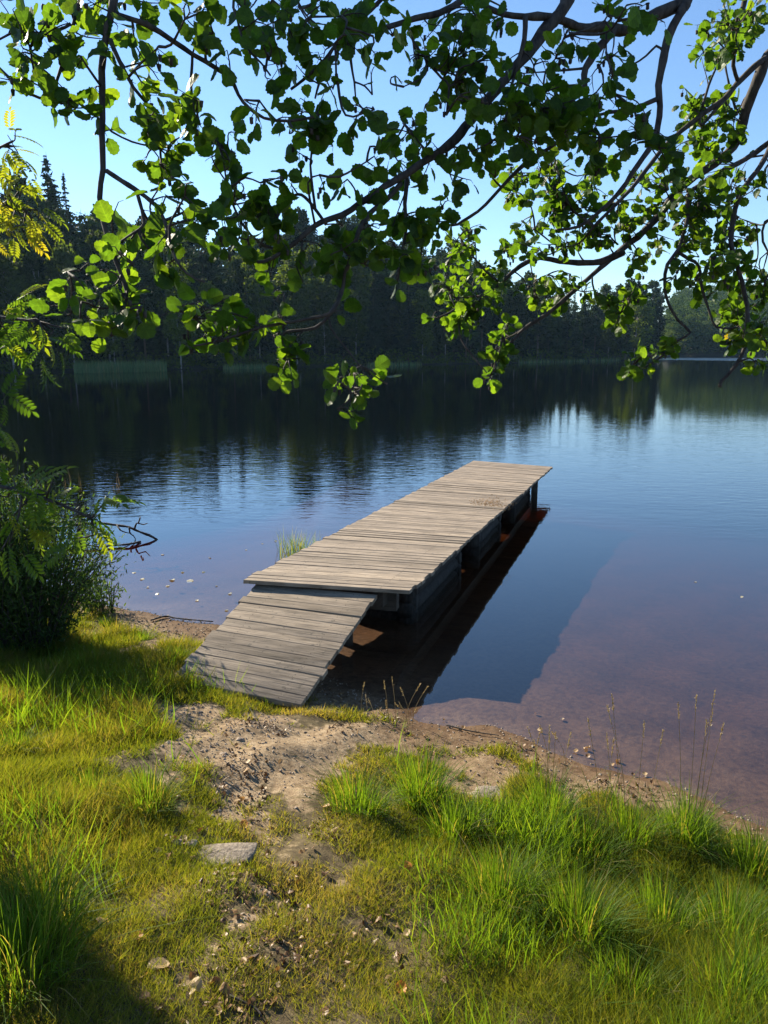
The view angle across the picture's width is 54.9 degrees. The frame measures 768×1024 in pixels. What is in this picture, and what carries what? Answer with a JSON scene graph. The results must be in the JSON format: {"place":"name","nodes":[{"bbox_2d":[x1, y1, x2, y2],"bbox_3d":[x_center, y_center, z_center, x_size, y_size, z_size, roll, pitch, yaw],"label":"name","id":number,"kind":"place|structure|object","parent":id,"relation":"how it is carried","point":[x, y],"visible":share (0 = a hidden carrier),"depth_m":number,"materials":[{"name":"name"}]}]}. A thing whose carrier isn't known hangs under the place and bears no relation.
{"place":"outdoors","nodes":[
{"label":"outdoors","id":0,"kind":"place"},
{"bbox_2d":[0,462,767,1023],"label":"ground","id":1,"kind":"structure","parent":0,"point":[576,616],"depth_m":5.75,"materials":[{"name":"soil"}]},
{"bbox_2d":[0,720,61,752],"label":"grass tussock","id":2,"kind":"object","parent":1,"relation":"on","point":[15,735],"depth_m":3.82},
{"bbox_2d":[0,439,77,654],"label":"willow bush","id":3,"kind":"object","parent":1,"relation":"on","point":[3,635],"visible":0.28,"depth_m":5.73,"materials":[{"name":"green plant"}]},
{"bbox_2d":[10,666,77,694],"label":"grass tussock","id":4,"kind":"object","parent":1,"relation":"on","point":[41,684],"depth_m":4.89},
{"bbox_2d":[0,473,136,658],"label":"willow bush","id":5,"kind":"object","parent":1,"relation":"on","point":[56,614],"visible":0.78,"depth_m":5.83,"materials":[{"name":"green plant"}]},
{"bbox_2d":[0,106,145,591],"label":"rowan tree","id":6,"kind":"object","parent":1,"relation":"on","point":[36,530],"visible":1,"depth_m":2.64,"materials":[{"name":"plant"}]},
{"bbox_2d":[0,831,152,947],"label":"grass tussock","id":7,"kind":"object","parent":1,"relation":"on","point":[65,887],"depth_m":2.47,"materials":[{"name":"plant"}]},
{"bbox_2d":[56,760,127,796],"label":"grass tussock","id":8,"kind":"object","parent":1,"relation":"on","point":[88,772],"depth_m":3.42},
{"bbox_2d":[72,566,130,616],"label":"willow bush","id":9,"kind":"object","parent":1,"relation":"on","point":[99,593],"visible":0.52,"depth_m":7.10,"materials":[{"name":"green plant"}]},
{"bbox_2d":[0,802,251,1023],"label":"grass tussock","id":10,"kind":"object","parent":1,"relation":"on","point":[9,943],"depth_m":2.17,"materials":[{"name":"plant"}]},
{"bbox_2d":[124,627,161,640],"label":"grass tussock","id":11,"kind":"object","parent":1,"relation":"on","point":[143,634],"depth_m":6.44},
{"bbox_2d":[84,748,209,839],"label":"grass tussock","id":12,"kind":"object","parent":1,"relation":"on","point":[152,776],"depth_m":3.36,"materials":[{"name":"plant"}]},
{"bbox_2d":[148,957,169,968],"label":"fallen leaf","id":13,"kind":"object","parent":1,"relation":"on","point":[163,960],"visible":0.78,"depth_m":2.30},
{"bbox_2d":[189,976,201,990],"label":"fallen leaf","id":14,"kind":"object","parent":1,"relation":"on","point":[197,980],"visible":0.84,"depth_m":2.24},
{"bbox_2d":[195,842,257,867],"bbox_3d":[-0.751,1.424,3.035,0.453,0.032,0.204,-3,11,-6],"label":"stone","id":15,"kind":"object","parent":1,"relation":"on","point":[238,849],"visible":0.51,"depth_m":3.06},
{"bbox_2d":[107,704,407,1023],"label":"leaf litter","id":16,"kind":"object","parent":1,"relation":"on","point":[397,955],"visible":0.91,"depth_m":2.66,"materials":[{"name":"plant"}]},
{"bbox_2d":[172,584,376,707],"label":"boarding ramp","id":17,"kind":"structure","parent":1,"relation":"on","point":[284,644],"depth_m":5.67,"materials":[{"name":"grey wood"}]},
{"bbox_2d":[285,744,421,826],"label":"grass tussock","id":18,"kind":"object","parent":1,"relation":"on","point":[362,800],"depth_m":3.74,"materials":[{"name":"plant"}]},
{"bbox_2d":[0,0,767,429],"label":"alder tree","id":19,"kind":"object","parent":1,"relation":"on","point":[562,116],"visible":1,"depth_m":2.17,"materials":[{"name":"green plant"}]},
{"bbox_2d":[360,678,428,727],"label":"grass tussock","id":20,"kind":"object","parent":1,"relation":"on","point":[404,722],"depth_m":5.09,"materials":[{"name":"plant"}]},
{"bbox_2d":[318,721,508,830],"bbox_3d":[0.155,1.391,4.004,1.030,0.428,0.954,0,12,0],"label":"grass tussock","id":21,"kind":"object","parent":1,"relation":"on","point":[415,799],"depth_m":3.97,"materials":[{"name":"plant"}]},
{"bbox_2d":[69,610,767,843],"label":"debris","id":22,"kind":"object","parent":1,"relation":"on","point":[570,789],"visible":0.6,"depth_m":4.71,"materials":[{"name":"brown plant"}]},
{"bbox_2d":[81,597,765,987],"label":"pebbles","id":23,"kind":"object","parent":1,"relation":"on","point":[299,733],"visible":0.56,"depth_m":4.51,"materials":[{"name":"stone"}]},
{"bbox_2d":[405,773,526,858],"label":"grass tussock","id":24,"kind":"object","parent":1,"relation":"on","point":[456,817],"depth_m":3.62,"materials":[{"name":"plant"}]},
{"bbox_2d":[470,785,501,799],"bbox_3d":[0.610,1.628,4.239,0.280,0.068,0.174,2,13,10],"label":"stone","id":25,"kind":"object","parent":1,"relation":"on","point":[487,788],"visible":0.3,"depth_m":4.24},
{"bbox_2d":[427,819,584,945],"bbox_3d":[0.427,1.510,3.074,0.798,0.351,0.746,7,14,28],"label":"grass tussock","id":26,"kind":"object","parent":1,"relation":"on","point":[508,874],"depth_m":3.12,"materials":[{"name":"plant"}]},
{"bbox_2d":[524,725,565,776],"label":"grass tussock","id":27,"kind":"object","parent":1,"relation":"on","point":[541,731],"depth_m":4.40,"materials":[{"name":"plant"}]},
{"bbox_2d":[474,725,630,836],"bbox_3d":[0.908,1.424,3.880,0.844,0.532,0.846,0,12,0],"label":"grass tussock","id":28,"kind":"object","parent":1,"relation":"on","point":[545,793],"depth_m":3.98,"materials":[{"name":"plant"}]},
{"bbox_2d":[481,839,692,992],"bbox_3d":[0.781,1.539,2.910,0.803,0.366,0.850,0,12,0],"label":"grass tussock","id":29,"kind":"object","parent":1,"relation":"on","point":[573,894],"depth_m":2.92,"materials":[{"name":"plant"}]},
{"bbox_2d":[516,799,673,886],"bbox_3d":[0.961,1.601,3.562,0.910,0.305,0.719,0,12,0],"label":"grass tussock","id":30,"kind":"object","parent":1,"relation":"on","point":[586,825],"depth_m":3.61,"materials":[{"name":"plant"}]},
{"bbox_2d":[550,910,715,1023],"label":"grass tussock","id":31,"kind":"object","parent":1,"relation":"on","point":[622,966],"depth_m":2.63,"materials":[{"name":"plant"}]},
{"bbox_2d":[563,693,716,872],"bbox_3d":[1.204,1.319,3.691,0.772,0.837,0.866,0,12,0],"label":"grass tussock","id":32,"kind":"object","parent":1,"relation":"on","point":[624,824],"depth_m":3.74,"materials":[{"name":"plant"}]},
{"bbox_2d":[595,845,740,961],"bbox_3d":[1.201,1.648,3.117,0.765,0.358,0.836,0,12,0],"label":"grass tussock","id":33,"kind":"object","parent":1,"relation":"on","point":[657,898],"depth_m":3.14,"materials":[{"name":"plant"}]},
{"bbox_2d":[624,690,764,878],"bbox_3d":[1.567,1.317,3.727,0.843,0.881,0.846,4,13,18],"label":"grass tussock","id":34,"kind":"object","parent":1,"relation":"on","point":[698,827],"depth_m":3.75,"materials":[{"name":"plant"}]},
{"bbox_2d":[630,853,767,956],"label":"grass tussock","id":35,"kind":"object","parent":1,"relation":"on","point":[731,906],"depth_m":3.09,"materials":[{"name":"plant"}]},
{"bbox_2d":[637,915,767,1023],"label":"grass tussock","id":36,"kind":"object","parent":1,"relation":"on","point":[710,970],"depth_m":2.61,"materials":[{"name":"plant"}]},
{"bbox_2d":[689,804,767,889],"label":"grass tussock","id":37,"kind":"object","parent":1,"relation":"on","point":[757,852],"depth_m":3.61,"materials":[{"name":"plant"}]},
{"bbox_2d":[0,604,767,1023],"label":"grass","id":38,"kind":"structure","parent":0,"point":[52,756],"depth_m":3.00,"materials":[{"name":"plant"}]},
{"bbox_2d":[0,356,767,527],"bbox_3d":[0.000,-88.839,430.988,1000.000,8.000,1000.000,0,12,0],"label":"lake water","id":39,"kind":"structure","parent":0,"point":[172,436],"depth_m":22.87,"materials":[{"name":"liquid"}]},
{"bbox_2d":[55,516,159,547],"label":"dead branch","id":40,"kind":"object","parent":39,"relation":"in","point":[136,530],"visible":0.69,"depth_m":10.08,"materials":[{"name":"brown wood"}]},
{"bbox_2d":[73,359,166,372],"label":"reeds","id":41,"kind":"object","parent":39,"relation":"in","point":[104,367],"visible":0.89,"depth_m":80.53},
{"bbox_2d":[274,528,319,558],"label":"reed clump","id":42,"kind":"object","parent":39,"relation":"in","point":[299,548],"visible":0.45,"depth_m":9.44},
{"bbox_2d":[243,461,552,645],"bbox_3d":[0.945,0.462,10.293,1.566,1.462,8.745,5,13,20],"label":"dock","id":43,"kind":"object","parent":39,"relation":"on","point":[402,559],"visible":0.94,"depth_m":8.04,"materials":[{"name":"grey wood"}]},
{"bbox_2d":[223,357,619,368],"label":"reeds","id":44,"kind":"object","parent":39,"relation":"in","point":[254,366],"visible":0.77,"depth_m":109.22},
{"bbox_2d":[0,342,767,372],"bbox_3d":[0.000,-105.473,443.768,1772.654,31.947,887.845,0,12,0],"label":"shore","id":45,"kind":"structure","parent":0,"point":[61,349],"depth_m":108.61,"materials":[{"name":"plant"}]},
{"bbox_2d":[0,239,34,369],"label":"birch tree","id":46,"kind":"object","parent":45,"relation":"on","point":[15,289],"visible":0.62,"depth_m":76.69,"materials":[{"name":"green plant"}]},
{"bbox_2d":[1,174,56,247],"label":"pine tree","id":47,"kind":"object","parent":45,"relation":"on","point":[30,201],"visible":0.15,"depth_m":96.28,"materials":[{"name":"green plant"}]},
{"bbox_2d":[4,224,55,357],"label":"spruce tree","id":48,"kind":"object","parent":45,"relation":"on","point":[15,238],"visible":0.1,"depth_m":84.44,"materials":[{"name":"green plant"}]},
{"bbox_2d":[11,252,67,360],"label":"birch tree","id":49,"kind":"object","parent":45,"relation":"on","point":[29,268],"visible":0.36,"depth_m":81.04,"materials":[{"name":"green plant"}]},
{"bbox_2d":[35,236,79,355],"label":"pine tree","id":50,"kind":"object","parent":45,"relation":"on","point":[43,256],"visible":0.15,"depth_m":86.18,"materials":[{"name":"green plant"}]},
{"bbox_2d":[39,155,76,247],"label":"spruce tree","id":51,"kind":"object","parent":45,"relation":"on","point":[50,195],"visible":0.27,"depth_m":101.31,"materials":[{"name":"green plant"}]},
{"bbox_2d":[43,242,90,362],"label":"birch tree","id":52,"kind":"object","parent":45,"relation":"on","point":[62,256],"visible":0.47,"depth_m":82.58,"materials":[{"name":"green plant"}]},
{"bbox_2d":[60,169,76,247],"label":"spruce tree","id":53,"kind":"object","parent":45,"relation":"on","point":[66,206],"visible":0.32,"depth_m":105.27,"materials":[{"name":"green plant"}]},
{"bbox_2d":[73,221,103,345],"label":"spruce tree","id":54,"kind":"object","parent":45,"relation":"on","point":[86,228],"visible":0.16,"depth_m":93.48,"materials":[{"name":"green plant"}]},
{"bbox_2d":[75,229,125,361],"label":"birch tree","id":55,"kind":"object","parent":45,"relation":"on","point":[89,247],"visible":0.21,"depth_m":87.68,"materials":[{"name":"green plant"}]},
{"bbox_2d":[83,204,117,262],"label":"pine tree","id":56,"kind":"object","parent":45,"relation":"on","point":[93,225],"visible":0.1,"depth_m":101.22,"materials":[{"name":"green plant"}]},
{"bbox_2d":[89,281,135,360],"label":"birch tree","id":57,"kind":"object","parent":45,"relation":"on","point":[114,345],"visible":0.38,"depth_m":85.18,"materials":[{"name":"green plant"}]},
{"bbox_2d":[125,319,151,355],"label":"spruce tree","id":58,"kind":"object","parent":45,"relation":"on","point":[138,341],"visible":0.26,"depth_m":94.24,"materials":[{"name":"green plant"}]},
{"bbox_2d":[121,261,158,362],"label":"pine tree","id":59,"kind":"object","parent":45,"relation":"on","point":[145,274],"visible":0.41,"depth_m":88.91,"materials":[{"name":"green plant"}]},
{"bbox_2d":[140,246,184,355],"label":"birch tree","id":60,"kind":"object","parent":45,"relation":"on","point":[155,297],"visible":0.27,"depth_m":94.52,"materials":[{"name":"green plant"}]},
{"bbox_2d":[147,239,194,325],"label":"birch tree","id":61,"kind":"object","parent":45,"relation":"on","point":[188,255],"visible":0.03,"depth_m":99.05,"materials":[{"name":"green plant"}]},
{"bbox_2d":[156,261,195,368],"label":"birch tree","id":62,"kind":"object","parent":45,"relation":"on","point":[169,324],"visible":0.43,"depth_m":88.81,"materials":[{"name":"green plant"}]},
{"bbox_2d":[182,230,221,296],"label":"pine tree","id":63,"kind":"object","parent":45,"relation":"on","point":[201,257],"visible":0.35,"depth_m":103.05,"materials":[{"name":"green plant"}]},
{"bbox_2d":[190,278,224,343],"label":"birch tree","id":64,"kind":"object","parent":45,"relation":"on","point":[199,332],"visible":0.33,"depth_m":96.33,"materials":[{"name":"green plant"}]},
{"bbox_2d":[202,302,222,366],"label":"spruce tree","id":65,"kind":"object","parent":45,"relation":"on","point":[209,354],"visible":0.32,"depth_m":93.12,"materials":[{"name":"green plant"}]},
{"bbox_2d":[220,281,239,356],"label":"pine tree","id":66,"kind":"object","parent":45,"relation":"on","point":[231,286],"visible":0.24,"depth_m":98.97,"materials":[{"name":"green plant"}]},
{"bbox_2d":[223,254,250,296],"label":"birch tree","id":67,"kind":"object","parent":45,"relation":"on","point":[239,275],"visible":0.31,"depth_m":105.91,"materials":[{"name":"green plant"}]},
{"bbox_2d":[239,249,279,357],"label":"birch tree","id":68,"kind":"object","parent":45,"relation":"on","point":[258,308],"visible":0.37,"depth_m":103.37,"materials":[{"name":"green plant"}]},
{"bbox_2d":[252,237,279,287],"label":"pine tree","id":69,"kind":"object","parent":45,"relation":"on","point":[256,246],"visible":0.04,"depth_m":118.61,"materials":[{"name":"green plant"}]},
{"bbox_2d":[267,282,279,353],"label":"spruce tree","id":70,"kind":"object","parent":45,"relation":"on","point":[271,344],"visible":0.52,"depth_m":103.31,"materials":[{"name":"green plant"}]},
{"bbox_2d":[280,269,311,363],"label":"birch tree","id":71,"kind":"object","parent":45,"relation":"on","point":[298,304],"visible":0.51,"depth_m":101.45,"materials":[{"name":"green plant"}]},
{"bbox_2d":[268,248,327,359],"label":"birch tree","id":72,"kind":"object","parent":45,"relation":"on","point":[313,282],"visible":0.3,"depth_m":104.85,"materials":[{"name":"green plant"}]},
{"bbox_2d":[285,206,318,267],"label":"pine tree","id":73,"kind":"object","parent":45,"relation":"on","point":[301,225],"visible":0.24,"depth_m":125.15,"materials":[{"name":"green plant"}]},
{"bbox_2d":[306,275,334,354],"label":"spruce tree","id":74,"kind":"object","parent":45,"relation":"on","point":[326,349],"visible":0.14,"depth_m":112.35,"materials":[{"name":"green plant"}]},
{"bbox_2d":[305,243,339,328],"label":"birch tree","id":75,"kind":"object","parent":45,"relation":"on","point":[310,251],"visible":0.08,"depth_m":113.79,"materials":[{"name":"green plant"}]},
{"bbox_2d":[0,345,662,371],"bbox_3d":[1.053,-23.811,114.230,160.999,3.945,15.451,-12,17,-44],"label":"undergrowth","id":76,"kind":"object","parent":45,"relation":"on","point":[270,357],"visible":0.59,"depth_m":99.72,"materials":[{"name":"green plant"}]},
{"bbox_2d":[0,194,673,356],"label":"forest","id":77,"kind":"object","parent":45,"relation":"on","point":[222,274],"visible":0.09,"depth_m":118.25,"materials":[{"name":"plant"}]},
{"bbox_2d":[318,217,360,275],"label":"pine tree","id":78,"kind":"object","parent":45,"relation":"on","point":[350,226],"visible":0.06,"depth_m":127.76,"materials":[{"name":"green plant"}]},
{"bbox_2d":[335,302,351,357],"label":"spruce tree","id":79,"kind":"object","parent":45,"relation":"on","point":[341,347],"visible":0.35,"depth_m":112.44,"materials":[{"name":"green plant"}]},
{"bbox_2d":[336,260,373,357],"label":"birch tree","id":80,"kind":"object","parent":45,"relation":"on","point":[359,285],"visible":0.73,"depth_m":108.95,"materials":[{"name":"green plant"}]},
{"bbox_2d":[350,214,373,268],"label":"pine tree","id":81,"kind":"object","parent":45,"relation":"on","point":[355,220],"visible":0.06,"depth_m":139.92,"materials":[{"name":"green plant"}]},
{"bbox_2d":[358,288,385,363],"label":"spruce tree","id":82,"kind":"object","parent":45,"relation":"on","point":[374,332],"visible":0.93,"depth_m":108.71,"materials":[{"name":"green plant"}]},
{"bbox_2d":[375,240,402,309],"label":"pine tree","id":83,"kind":"object","parent":45,"relation":"on","point":[390,245],"visible":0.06,"depth_m":121.13,"materials":[{"name":"green plant"}]},
{"bbox_2d":[396,283,419,362],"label":"spruce tree","id":84,"kind":"object","parent":45,"relation":"on","point":[408,340],"visible":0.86,"depth_m":114.31,"materials":[{"name":"green plant"}]},
{"bbox_2d":[409,289,435,354],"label":"birch tree","id":85,"kind":"object","parent":45,"relation":"on","point":[421,304],"visible":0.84,"depth_m":116.21,"materials":[{"name":"green plant"}]},
{"bbox_2d":[431,278,460,357],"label":"birch tree","id":86,"kind":"object","parent":45,"relation":"on","point":[444,342],"visible":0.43,"depth_m":120.78,"materials":[{"name":"green plant"}]},
{"bbox_2d":[439,239,467,281],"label":"pine tree","id":87,"kind":"object","parent":45,"relation":"on","point":[444,258],"visible":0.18,"depth_m":139.00,"materials":[{"name":"green plant"}]},
{"bbox_2d":[464,260,486,290],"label":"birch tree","id":88,"kind":"object","parent":45,"relation":"on","point":[474,266],"visible":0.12,"depth_m":134.19,"materials":[{"name":"green plant"}]},
{"bbox_2d":[472,283,495,361],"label":"pine tree","id":89,"kind":"object","parent":45,"relation":"on","point":[484,318],"visible":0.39,"depth_m":124.60,"materials":[{"name":"green plant"}]},
{"bbox_2d":[492,265,515,339],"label":"birch tree","id":90,"kind":"object","parent":45,"relation":"on","point":[504,271],"visible":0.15,"depth_m":135.57,"materials":[{"name":"green plant"}]},
{"bbox_2d":[495,287,535,349],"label":"birch tree","id":91,"kind":"object","parent":45,"relation":"on","point":[511,303],"visible":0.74,"depth_m":130.10,"materials":[{"name":"green plant"}]},
{"bbox_2d":[512,270,539,303],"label":"pine tree","id":92,"kind":"object","parent":45,"relation":"on","point":[526,276],"visible":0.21,"depth_m":150.03,"materials":[{"name":"green plant"}]},
{"bbox_2d":[529,300,550,360],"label":"pine tree","id":93,"kind":"object","parent":45,"relation":"on","point":[541,325],"visible":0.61,"depth_m":133.90,"materials":[{"name":"green plant"}]},
{"bbox_2d":[525,284,556,353],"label":"birch tree","id":94,"kind":"object","parent":45,"relation":"on","point":[552,328],"visible":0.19,"depth_m":144.26,"materials":[{"name":"green plant"}]},
{"bbox_2d":[551,316,563,355],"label":"spruce tree","id":95,"kind":"object","parent":45,"relation":"on","point":[556,347],"visible":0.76,"depth_m":140.45,"materials":[{"name":"green plant"}]},
{"bbox_2d":[562,306,571,355],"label":"spruce tree","id":96,"kind":"object","parent":45,"relation":"on","point":[566,337],"visible":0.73,"depth_m":150.17,"materials":[{"name":"green plant"}]},
{"bbox_2d":[565,311,583,359],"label":"spruce tree","id":97,"kind":"object","parent":45,"relation":"on","point":[576,344],"visible":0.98,"depth_m":142.35,"materials":[{"name":"green plant"}]},
{"bbox_2d":[576,309,591,352],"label":"pine tree","id":98,"kind":"object","parent":45,"relation":"on","point":[583,316],"visible":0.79,"depth_m":149.15,"materials":[{"name":"green plant"}]},
{"bbox_2d":[587,304,605,356],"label":"pine tree","id":99,"kind":"object","parent":45,"relation":"on","point":[593,313],"visible":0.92,"depth_m":148.02,"materials":[{"name":"green plant"}]},
{"bbox_2d":[599,307,621,357],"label":"birch tree","id":100,"kind":"object","parent":45,"relation":"on","point":[608,339],"visible":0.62,"depth_m":151.91,"materials":[{"name":"green plant"}]},
{"bbox_2d":[619,324,632,360],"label":"spruce tree","id":101,"kind":"object","parent":45,"relation":"on","point":[625,344],"visible":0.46,"depth_m":151.81,"materials":[{"name":"green plant"}]},
{"bbox_2d":[619,289,655,355],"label":"birch tree","id":102,"kind":"object","parent":45,"relation":"on","point":[640,312],"visible":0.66,"depth_m":156.14,"materials":[{"name":"green plant"}]},
{"bbox_2d":[645,289,660,354],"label":"spruce tree","id":103,"kind":"object","parent":45,"relation":"on","point":[654,322],"visible":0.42,"depth_m":171.04,"materials":[{"name":"green plant"}]},
{"bbox_2d":[646,279,664,317],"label":"pine tree","id":104,"kind":"object","parent":45,"relation":"on","point":[654,284],"visible":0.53,"depth_m":189.63,"materials":[{"name":"green plant"}]},
{"bbox_2d":[651,316,661,357],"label":"spruce tree","id":105,"kind":"object","parent":45,"relation":"on","point":[657,335],"visible":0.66,"depth_m":169.03,"materials":[{"name":"green plant"}]},
{"bbox_2d":[653,292,666,348],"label":"spruce tree","id":106,"kind":"object","parent":45,"relation":"on","point":[662,323],"visible":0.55,"depth_m":181.64,"materials":[{"name":"green plant"}]},
{"bbox_2d":[662,281,767,353],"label":"forest","id":107,"kind":"object","parent":45,"relation":"on","point":[681,300],"visible":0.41,"depth_m":243.89,"materials":[{"name":"plant"}]},
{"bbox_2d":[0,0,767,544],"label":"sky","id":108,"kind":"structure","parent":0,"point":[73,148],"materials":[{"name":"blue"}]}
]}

